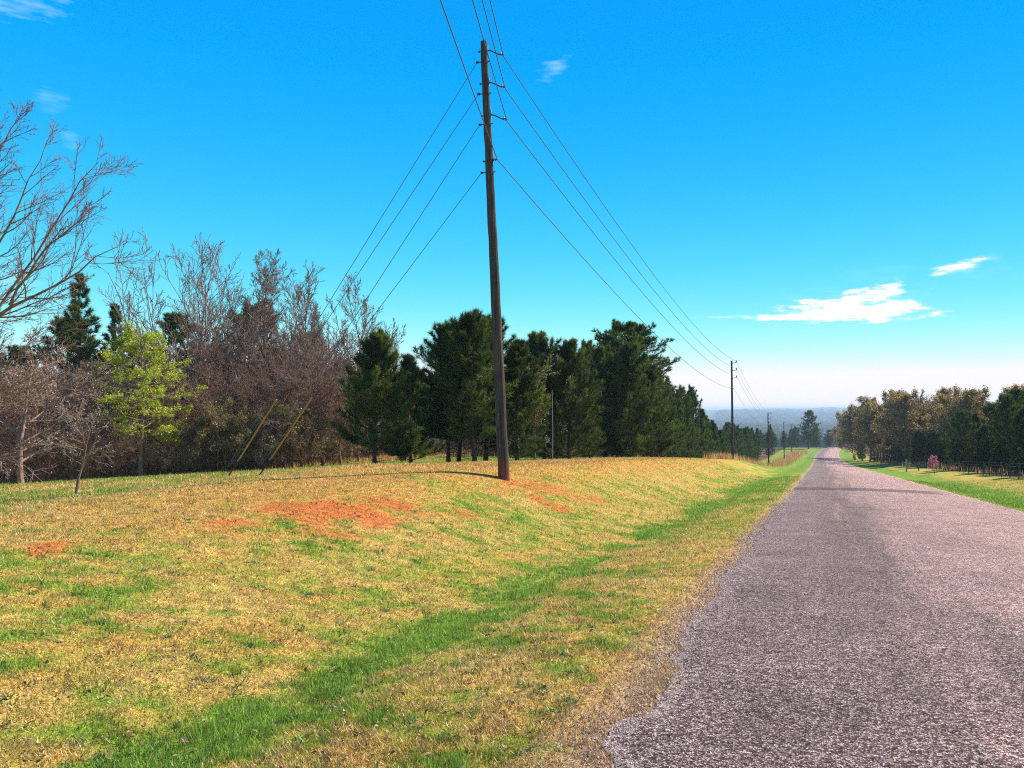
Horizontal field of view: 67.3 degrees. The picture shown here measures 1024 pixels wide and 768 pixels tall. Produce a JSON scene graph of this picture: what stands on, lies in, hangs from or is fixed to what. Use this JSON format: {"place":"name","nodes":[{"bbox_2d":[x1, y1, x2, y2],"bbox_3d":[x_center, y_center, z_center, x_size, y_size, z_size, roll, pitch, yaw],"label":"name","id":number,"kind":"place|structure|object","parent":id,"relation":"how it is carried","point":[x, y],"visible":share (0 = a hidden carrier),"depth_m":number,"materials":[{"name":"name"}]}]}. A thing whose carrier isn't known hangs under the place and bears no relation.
{"place":"outdoors","nodes":[
{"label":"outdoors","id":0,"kind":"place"},
{"bbox_2d":[0,413,1023,767],"bbox_3d":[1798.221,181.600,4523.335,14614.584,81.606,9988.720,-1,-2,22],"label":"ground","id":1,"kind":"structure","parent":0,"point":[792,471],"depth_m":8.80,"materials":[{"name":"plant"}]},
{"bbox_2d":[0,354,34,482],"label":"bare tree","id":2,"kind":"object","parent":1,"relation":"on","point":[5,386],"visible":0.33,"depth_m":36.41,"materials":[{"name":"brown plant"}]},
{"bbox_2d":[1,344,45,412],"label":"pine tree","id":3,"kind":"object","parent":1,"relation":"on","point":[9,348],"visible":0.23,"depth_m":61.30,"materials":[{"name":"green plant"}]},
{"bbox_2d":[0,418,59,482],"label":"bare shrub","id":4,"kind":"object","parent":1,"relation":"on","point":[16,441],"visible":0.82,"depth_m":33.84,"materials":[{"name":"brown plant"}]},
{"bbox_2d":[0,344,77,481],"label":"budding tree","id":5,"kind":"object","parent":1,"relation":"on","point":[11,373],"visible":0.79,"depth_m":30.86,"materials":[{"name":"grey plant"}]},
{"bbox_2d":[3,418,95,481],"bbox_3d":[-21.120,3.017,35.142,3.132,3.205,3.681,-2,-3,43],"label":"bare shrub","id":6,"kind":"object","parent":1,"relation":"on","point":[47,479],"visible":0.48,"depth_m":34.95,"materials":[{"name":"brown plant"}]},
{"bbox_2d":[0,325,121,483],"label":"budding tree","id":7,"kind":"object","parent":1,"relation":"on","point":[20,475],"visible":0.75,"depth_m":34.33,"materials":[{"name":"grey plant"}]},
{"bbox_2d":[12,315,110,471],"bbox_3d":[-31.695,0.624,53.906,6.423,11.278,6.736,-1,-2,22],"label":"pine tree","id":8,"kind":"object","parent":1,"relation":"on","point":[59,327],"visible":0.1,"depth_m":53.26,"materials":[{"name":"green plant"}]},
{"bbox_2d":[0,375,123,478],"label":"bare tree","id":9,"kind":"object","parent":1,"relation":"on","point":[21,413],"visible":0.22,"depth_m":39.11,"materials":[{"name":"brown plant"}]},
{"bbox_2d":[0,367,124,480],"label":"budding tree","id":10,"kind":"object","parent":1,"relation":"on","point":[45,415],"visible":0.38,"depth_m":36.79,"materials":[{"name":"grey plant"}]},
{"bbox_2d":[24,354,123,477],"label":"bare tree","id":11,"kind":"object","parent":1,"relation":"on","point":[40,410],"visible":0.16,"depth_m":43.05,"materials":[{"name":"brown plant"}]},
{"bbox_2d":[46,273,113,459],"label":"pine tree","id":12,"kind":"object","parent":1,"relation":"on","point":[92,342],"visible":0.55,"depth_m":52.00,"materials":[{"name":"green plant"}]},
{"bbox_2d":[0,90,164,412],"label":"bare tree","id":13,"kind":"object","parent":1,"relation":"on","point":[22,272],"visible":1,"depth_m":20.34,"materials":[{"name":"grey plant"}]},
{"bbox_2d":[36,394,141,493],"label":"sapling","id":14,"kind":"object","parent":1,"relation":"on","point":[80,471],"visible":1,"depth_m":15.89,"materials":[{"name":"brown plant"}]},
{"bbox_2d":[54,424,132,478],"bbox_3d":[-19.609,3.217,35.812,2.784,2.849,3.272,0,-2,4],"label":"bare shrub","id":15,"kind":"object","parent":1,"relation":"on","point":[83,446],"visible":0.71,"depth_m":35.98,"materials":[{"name":"brown plant"}]},
{"bbox_2d":[84,418,141,476],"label":"bare shrub","id":16,"kind":"object","parent":1,"relation":"on","point":[121,438],"visible":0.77,"depth_m":36.82,"materials":[{"name":"brown plant"}]},
{"bbox_2d":[89,303,137,467],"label":"pine tree","id":17,"kind":"object","parent":1,"relation":"on","point":[113,315],"visible":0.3,"depth_m":52.63,"materials":[{"name":"green plant"}]},
{"bbox_2d":[64,360,175,476],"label":"bare tree","id":18,"kind":"object","parent":1,"relation":"on","point":[108,410],"visible":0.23,"depth_m":42.92,"materials":[{"name":"brown plant"}]},
{"bbox_2d":[81,350,188,474],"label":"bare tree","id":19,"kind":"object","parent":1,"relation":"on","point":[118,403],"visible":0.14,"depth_m":44.23,"materials":[{"name":"brown plant"}]},
{"bbox_2d":[76,317,207,476],"bbox_3d":[-18.421,0.808,37.832,5.690,7.981,5.350,0,-2,-1],"label":"leafing tree","id":20,"kind":"object","parent":1,"relation":"on","point":[129,344],"visible":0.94,"depth_m":37.42,"materials":[{"name":"green plant"}]},
{"bbox_2d":[99,354,218,474],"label":"bare tree","id":21,"kind":"object","parent":1,"relation":"on","point":[139,410],"visible":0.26,"depth_m":42.23,"materials":[{"name":"brown plant"}]},
{"bbox_2d":[137,431,197,473],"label":"bare shrub","id":22,"kind":"object","parent":1,"relation":"on","point":[153,456],"visible":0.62,"depth_m":38.68,"materials":[{"name":"brown plant"}]},
{"bbox_2d":[108,377,229,472],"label":"bare tree","id":23,"kind":"object","parent":1,"relation":"on","point":[166,384],"visible":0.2,"depth_m":41.12,"materials":[{"name":"brown plant"}]},
{"bbox_2d":[137,310,207,454],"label":"pine tree","id":24,"kind":"object","parent":1,"relation":"on","point":[169,322],"visible":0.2,"depth_m":59.20,"materials":[{"name":"green plant"}]},
{"bbox_2d":[119,362,235,471],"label":"bare tree","id":25,"kind":"object","parent":1,"relation":"on","point":[200,393],"visible":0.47,"depth_m":40.65,"materials":[{"name":"brown plant"}]},
{"bbox_2d":[83,226,280,471],"bbox_3d":[-18.839,-2.057,45.597,9.400,14.740,10.871,0,-2,-4],"label":"bare tree","id":26,"kind":"object","parent":1,"relation":"on","point":[199,330],"visible":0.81,"depth_m":45.11,"materials":[{"name":"grey plant"}]},
{"bbox_2d":[149,409,217,472],"bbox_3d":[-16.464,3.005,38.875,2.740,3.609,3.124,0,-2,-4],"label":"leafy shrub","id":27,"kind":"object","parent":1,"relation":"on","point":[188,431],"visible":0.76,"depth_m":38.76,"materials":[{"name":"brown plant"}]},
{"bbox_2d":[111,327,256,470],"bbox_3d":[-18.717,1.345,45.439,7.406,9.314,7.849,0,-2,3],"label":"bare tree","id":28,"kind":"object","parent":1,"relation":"on","point":[220,365],"visible":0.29,"depth_m":44.52,"materials":[{"name":"brown plant"}]},
{"bbox_2d":[176,422,231,471],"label":"bare shrub","id":29,"kind":"object","parent":1,"relation":"on","point":[198,449],"visible":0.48,"depth_m":39.59,"materials":[{"name":"brown plant"}]},
{"bbox_2d":[154,346,269,471],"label":"bare tree","id":30,"kind":"object","parent":1,"relation":"on","point":[237,385],"visible":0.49,"depth_m":41.65,"materials":[{"name":"brown plant"}]},
{"bbox_2d":[183,339,244,469],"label":"bare tree","id":31,"kind":"object","parent":1,"relation":"on","point":[217,361],"visible":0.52,"depth_m":45.31,"materials":[{"name":"brown plant"}]},
{"bbox_2d":[182,315,256,449],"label":"bare tree","id":32,"kind":"object","parent":1,"relation":"on","point":[229,338],"visible":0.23,"depth_m":51.62,"materials":[{"name":"brown plant"}]},
{"bbox_2d":[192,395,256,472],"bbox_3d":[-14.931,2.658,39.967,3.196,4.210,3.644,1,-2,-26],"label":"leafy shrub","id":33,"kind":"object","parent":1,"relation":"on","point":[222,422],"visible":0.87,"depth_m":39.32,"materials":[{"name":"brown plant"}]},
{"bbox_2d":[174,375,295,470],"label":"bare tree","id":34,"kind":"object","parent":1,"relation":"on","point":[256,404],"visible":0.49,"depth_m":41.39,"materials":[{"name":"brown plant"}]},
{"bbox_2d":[192,282,277,449],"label":"bare tree","id":35,"kind":"object","parent":1,"relation":"on","point":[228,300],"visible":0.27,"depth_m":56.71,"materials":[{"name":"brown plant"}]},
{"bbox_2d":[213,407,264,469],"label":"leafy shrub","id":36,"kind":"object","parent":1,"relation":"on","point":[235,421],"visible":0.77,"depth_m":39.81,"materials":[{"name":"green plant"}]},
{"bbox_2d":[204,310,285,463],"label":"bare tree","id":37,"kind":"object","parent":1,"relation":"on","point":[243,335],"visible":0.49,"depth_m":47.21,"materials":[{"name":"brown plant"}]},
{"bbox_2d":[181,331,314,469],"bbox_3d":[-16.195,1.244,48.048,7.742,9.738,8.206,-2,-3,45],"label":"bare tree","id":38,"kind":"object","parent":1,"relation":"on","point":[255,374],"visible":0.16,"depth_m":47.93,"materials":[{"name":"brown plant"}]},
{"bbox_2d":[214,409,285,468],"bbox_3d":[-13.847,2.974,40.658,4.090,3.561,3.480,1,-2,-21],"label":"bare shrub","id":39,"kind":"object","parent":1,"relation":"on","point":[255,440],"visible":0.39,"depth_m":40.51,"materials":[{"name":"brown plant"}]},
{"bbox_2d":[211,300,289,400],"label":"tree","id":40,"kind":"object","parent":1,"relation":"on","point":[245,312],"visible":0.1,"depth_m":57.93,"materials":[{"name":"grey plant"}]},
{"bbox_2d":[227,247,297,464],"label":"bare tree","id":41,"kind":"object","parent":1,"relation":"on","point":[263,284],"visible":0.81,"depth_m":50.17,"materials":[{"name":"grey plant"}]},
{"bbox_2d":[240,412,300,468],"bbox_3d":[-13.098,3.069,40.267,3.681,3.205,3.132,-1,-2,26],"label":"bare shrub","id":42,"kind":"object","parent":1,"relation":"on","point":[264,439],"visible":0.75,"depth_m":40.30,"materials":[{"name":"brown plant"}]},
{"bbox_2d":[217,352,330,470],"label":"bare tree","id":43,"kind":"object","parent":1,"relation":"on","point":[270,386],"visible":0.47,"depth_m":42.58,"materials":[{"name":"brown plant"}]},
{"bbox_2d":[250,402,306,468],"bbox_3d":[-12.436,2.773,40.923,2.892,3.810,3.297,2,-3,-44],"label":"leafy shrub","id":44,"kind":"object","parent":1,"relation":"on","point":[276,411],"visible":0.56,"depth_m":40.61,"materials":[{"name":"green plant"}]},
{"bbox_2d":[239,301,318,460],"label":"bare tree","id":45,"kind":"object","parent":1,"relation":"on","point":[281,330],"visible":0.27,"depth_m":54.26,"materials":[{"name":"brown plant"}]},
{"bbox_2d":[233,377,327,468],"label":"bare tree","id":46,"kind":"object","parent":1,"relation":"on","point":[283,401],"visible":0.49,"depth_m":41.92,"materials":[{"name":"brown plant"}]},
{"bbox_2d":[225,330,340,468],"bbox_3d":[-13.706,1.247,46.550,7.406,9.314,7.849,0,-2,1],"label":"bare tree","id":47,"kind":"object","parent":1,"relation":"on","point":[272,374],"visible":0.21,"depth_m":46.50,"materials":[{"name":"brown plant"}]},
{"bbox_2d":[248,318,329,465],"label":"bare tree","id":48,"kind":"object","parent":1,"relation":"on","point":[292,337],"visible":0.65,"depth_m":45.47,"materials":[{"name":"brown plant"}]},
{"bbox_2d":[264,397,320,467],"bbox_3d":[-11.885,2.657,41.425,3.471,4.010,3.044,-1,-2,30],"label":"leafy shrub","id":49,"kind":"object","parent":1,"relation":"on","point":[296,426],"visible":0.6,"depth_m":40.76,"materials":[{"name":"green plant"}]},
{"bbox_2d":[246,341,356,468],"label":"bare tree","id":50,"kind":"object","parent":1,"relation":"on","point":[296,380],"visible":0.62,"depth_m":42.59,"materials":[{"name":"brown plant"}]},
{"bbox_2d":[270,419,336,466],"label":"bare shrub","id":51,"kind":"object","parent":1,"relation":"on","point":[307,436],"visible":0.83,"depth_m":40.96,"materials":[{"name":"brown plant"}]},
{"bbox_2d":[0,421,615,483],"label":"undergrowth","id":52,"kind":"object","parent":1,"relation":"on","point":[124,471],"visible":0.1,"depth_m":40.80,"materials":[{"name":"brown plant"}]},
{"bbox_2d":[280,281,335,435],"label":"bare tree","id":53,"kind":"object","parent":1,"relation":"on","point":[296,315],"visible":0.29,"depth_m":60.63,"materials":[{"name":"brown plant"}]},
{"bbox_2d":[256,332,361,465],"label":"bare tree","id":54,"kind":"object","parent":1,"relation":"on","point":[336,352],"visible":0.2,"depth_m":49.23,"materials":[{"name":"brown plant"}]},
{"bbox_2d":[283,408,339,465],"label":"leafy shrub","id":55,"kind":"object","parent":1,"relation":"on","point":[324,418],"visible":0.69,"depth_m":41.89,"materials":[{"name":"green plant"}]},
{"bbox_2d":[28,476,595,556],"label":"clay clods","id":56,"kind":"object","parent":1,"relation":"on","point":[37,551],"visible":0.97,"depth_m":12.52,"materials":[{"name":"orange soil"}]},
{"bbox_2d":[265,261,365,462],"bbox_3d":[-12.729,-1.435,50.730,4.296,13.309,8.433,0,-2,11],"label":"bare tree","id":57,"kind":"object","parent":1,"relation":"on","point":[301,321],"visible":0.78,"depth_m":49.72,"materials":[{"name":"grey plant"}]},
{"bbox_2d":[263,370,369,465],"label":"bare tree","id":58,"kind":"object","parent":1,"relation":"on","point":[323,450],"visible":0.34,"depth_m":43.55,"materials":[{"name":"brown plant"}]},
{"bbox_2d":[288,330,355,460],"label":"bare tree","id":59,"kind":"object","parent":1,"relation":"on","point":[321,350],"visible":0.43,"depth_m":46.35,"materials":[{"name":"brown plant"}]},
{"bbox_2d":[289,309,357,445],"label":"bare tree","id":60,"kind":"object","parent":1,"relation":"on","point":[328,334],"visible":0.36,"depth_m":57.39,"materials":[{"name":"brown plant"}]},
{"bbox_2d":[291,363,370,464],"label":"bare tree","id":61,"kind":"object","parent":1,"relation":"on","point":[340,458],"visible":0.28,"depth_m":45.02,"materials":[{"name":"brown plant"}]},
{"bbox_2d":[325,272,390,457],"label":"bare tree","id":62,"kind":"object","parent":1,"relation":"on","point":[365,313],"visible":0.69,"depth_m":52.71,"materials":[{"name":"brown plant"}]},
{"bbox_2d":[328,327,420,463],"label":"pine tree","id":63,"kind":"object","parent":1,"relation":"on","point":[370,357],"visible":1,"depth_m":32.54,"materials":[{"name":"green plant"}]},
{"bbox_2d":[383,352,444,462],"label":"pine tree","id":64,"kind":"object","parent":1,"relation":"on","point":[419,440],"visible":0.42,"depth_m":40.60,"materials":[{"name":"green plant"}]},
{"bbox_2d":[407,320,478,461],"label":"pine tree","id":65,"kind":"object","parent":1,"relation":"on","point":[438,352],"visible":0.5,"depth_m":35.49,"materials":[{"name":"green plant"}]},
{"bbox_2d":[423,321,486,461],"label":"pine tree","id":66,"kind":"object","parent":1,"relation":"on","point":[459,457],"visible":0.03,"depth_m":38.30,"materials":[{"name":"green plant"}]},
{"bbox_2d":[423,307,518,460],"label":"pine tree","id":67,"kind":"object","parent":1,"relation":"on","point":[469,339],"visible":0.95,"depth_m":33.65,"materials":[{"name":"green plant"}]},
{"bbox_2d":[476,40,509,480],"bbox_3d":[-0.488,-3.069,19.697,0.887,11.564,0.298,0,-2,1],"label":"utility pole","id":68,"kind":"object","parent":1,"relation":"on","point":[501,426],"visible":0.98,"depth_m":19.58,"materials":[{"name":"brown wood"}]},
{"bbox_2d":[227,64,475,466],"bbox_3d":[-4.133,-3.089,19.908,6.479,10.460,0.014,0,-2,3],"label":"guy wire","id":69,"kind":"object","parent":68,"relation":"attached to","point":[350,267],"visible":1,"depth_m":19.90,"materials":[{"name":"grey metal"}]},
{"bbox_2d":[440,0,786,436],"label":"power line","id":70,"kind":"object","parent":68,"relation":"attached to","point":[522,188],"visible":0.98,"depth_m":20.03,"materials":[{"name":"black metal"}]},
{"bbox_2d":[472,0,792,430],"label":"power line","id":71,"kind":"object","parent":68,"relation":"attached to","point":[543,168],"visible":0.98,"depth_m":21.15,"materials":[{"name":"black metal"}]},
{"bbox_2d":[482,0,784,426],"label":"power line","id":72,"kind":"object","parent":68,"relation":"attached to","point":[559,164],"visible":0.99,"depth_m":22.67,"materials":[{"name":"black metal"}]},
{"bbox_2d":[459,312,528,460],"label":"pine tree","id":73,"kind":"object","parent":1,"relation":"on","point":[507,345],"visible":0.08,"depth_m":36.97,"materials":[{"name":"green plant"}]},
{"bbox_2d":[3,447,1023,483],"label":"dry grass","id":74,"kind":"structure","parent":1,"relation":"on","point":[790,457],"depth_m":85.96,"materials":[{"name":"beige plant"}]},
{"bbox_2d":[476,337,551,460],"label":"pine tree","id":75,"kind":"object","parent":1,"relation":"on","point":[516,358],"visible":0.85,"depth_m":35.57,"materials":[{"name":"green plant"}]},
{"bbox_2d":[494,351,560,459],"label":"pine tree","id":76,"kind":"object","parent":1,"relation":"on","point":[544,367],"visible":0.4,"depth_m":36.51,"materials":[{"name":"green plant"}]},
{"bbox_2d":[515,330,575,458],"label":"pine tree","id":77,"kind":"object","parent":1,"relation":"on","point":[539,346],"visible":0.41,"depth_m":40.56,"materials":[{"name":"green plant"}]},
{"bbox_2d":[536,337,606,458],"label":"pine tree","id":78,"kind":"object","parent":1,"relation":"on","point":[570,360],"visible":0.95,"depth_m":39.45,"materials":[{"name":"green plant"}]},
{"bbox_2d":[576,408,605,457],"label":"pine tree","id":79,"kind":"object","parent":1,"relation":"on","point":[597,451],"visible":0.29,"depth_m":45.78,"materials":[{"name":"green plant"}]},
{"bbox_2d":[574,343,637,456],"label":"pine tree","id":80,"kind":"object","parent":1,"relation":"on","point":[600,360],"visible":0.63,"depth_m":54.19,"materials":[{"name":"green plant"}]},
{"bbox_2d":[574,318,685,456],"bbox_3d":[8.821,0.328,61.646,9.783,11.118,9.634,-1,-2,22],"label":"pine tree","id":81,"kind":"object","parent":1,"relation":"on","point":[631,331],"visible":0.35,"depth_m":60.59,"materials":[{"name":"green plant"}]},
{"bbox_2d":[596,341,670,456],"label":"pine tree","id":82,"kind":"object","parent":1,"relation":"on","point":[633,366],"visible":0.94,"depth_m":53.23,"materials":[{"name":"green plant"}]},
{"bbox_2d":[626,364,687,456],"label":"pine tree","id":83,"kind":"object","parent":1,"relation":"on","point":[660,414],"visible":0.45,"depth_m":56.38,"materials":[{"name":"green plant"}]},
{"bbox_2d":[536,503,788,767],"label":"gravel","id":84,"kind":"structure","parent":1,"relation":"on","point":[768,522],"depth_m":6.56,"materials":[{"name":"grey gravel"}]},
{"bbox_2d":[669,389,688,456],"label":"pine tree","id":85,"kind":"object","parent":1,"relation":"on","point":[680,410],"visible":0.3,"depth_m":92.74,"materials":[{"name":"green plant"}]},
{"bbox_2d":[673,383,694,457],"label":"pine tree","id":86,"kind":"object","parent":1,"relation":"on","point":[685,401],"visible":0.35,"depth_m":95.82,"materials":[{"name":"green plant"}]},
{"bbox_2d":[685,384,704,457],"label":"pine tree","id":87,"kind":"object","parent":1,"relation":"on","point":[693,396],"visible":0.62,"depth_m":103.81,"materials":[{"name":"green plant"}]},
{"bbox_2d":[713,409,867,447],"bbox_3d":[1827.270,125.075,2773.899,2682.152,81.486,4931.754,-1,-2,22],"label":"woods","id":88,"kind":"object","parent":1,"relation":"on","point":[743,418],"visible":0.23,"depth_m":3262.61,"materials":[{"name":"blue plant"}]},
{"bbox_2d":[797,410,821,448],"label":"pine tree","id":89,"kind":"object","parent":1,"relation":"on","point":[810,417],"visible":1,"depth_m":328.77,"materials":[{"name":"green plant"}]},
{"bbox_2d":[836,404,862,460],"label":"budding tree","id":90,"kind":"object","parent":1,"relation":"on","point":[852,414],"visible":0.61,"depth_m":197.91,"materials":[{"name":"brown plant"}]},
{"bbox_2d":[851,399,888,463],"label":"budding tree","id":91,"kind":"object","parent":1,"relation":"on","point":[871,411],"visible":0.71,"depth_m":160.18,"materials":[{"name":"brown plant"}]},
{"bbox_2d":[868,386,931,461],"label":"budding tree","id":92,"kind":"object","parent":1,"relation":"on","point":[902,406],"visible":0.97,"depth_m":130.72,"materials":[{"name":"brown plant"}]},
{"bbox_2d":[907,429,929,464],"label":"pine tree","id":93,"kind":"object","parent":1,"relation":"on","point":[916,446],"visible":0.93,"depth_m":122.15,"materials":[{"name":"green plant"}]},
{"bbox_2d":[915,393,949,449],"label":"budding tree","id":94,"kind":"object","parent":1,"relation":"on","point":[932,417],"visible":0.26,"depth_m":122.04,"materials":[{"name":"brown plant"}]},
{"bbox_2d":[924,384,993,436],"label":"budding tree","id":95,"kind":"object","parent":1,"relation":"on","point":[965,400],"visible":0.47,"depth_m":106.92,"materials":[{"name":"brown plant"}]},
{"bbox_2d":[938,410,980,470],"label":"pine tree","id":96,"kind":"object","parent":1,"relation":"on","point":[967,425],"visible":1,"depth_m":83.27,"materials":[{"name":"green plant"}]},
{"bbox_2d":[969,423,996,469],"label":"pine tree","id":97,"kind":"object","parent":1,"relation":"on","point":[982,440],"visible":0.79,"depth_m":82.89,"materials":[{"name":"green plant"}]},
{"bbox_2d":[985,393,1020,473],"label":"pine tree","id":98,"kind":"object","parent":1,"relation":"on","point":[1005,402],"visible":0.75,"depth_m":70.55,"materials":[{"name":"green plant"}]},
{"bbox_2d":[1001,404,1023,474],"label":"pine tree","id":99,"kind":"object","parent":1,"relation":"on","point":[1017,419],"visible":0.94,"depth_m":63.58,"materials":[{"name":"green plant"}]},
{"bbox_2d":[0,0,1023,409],"label":"sky","id":100,"kind":"structure","parent":0,"point":[830,192],"materials":[{"name":"blue"}]},
{"bbox_2d":[696,407,856,412],"bbox_3d":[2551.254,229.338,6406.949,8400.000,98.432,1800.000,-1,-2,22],"label":"hills","id":101,"kind":"structure","parent":0,"point":[794,409],"depth_m":6442.08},
{"bbox_2d":[600,447,1023,767],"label":"road","id":102,"kind":"structure","parent":0,"point":[865,618],"depth_m":6.37,"materials":[{"name":"grey asphalt"}]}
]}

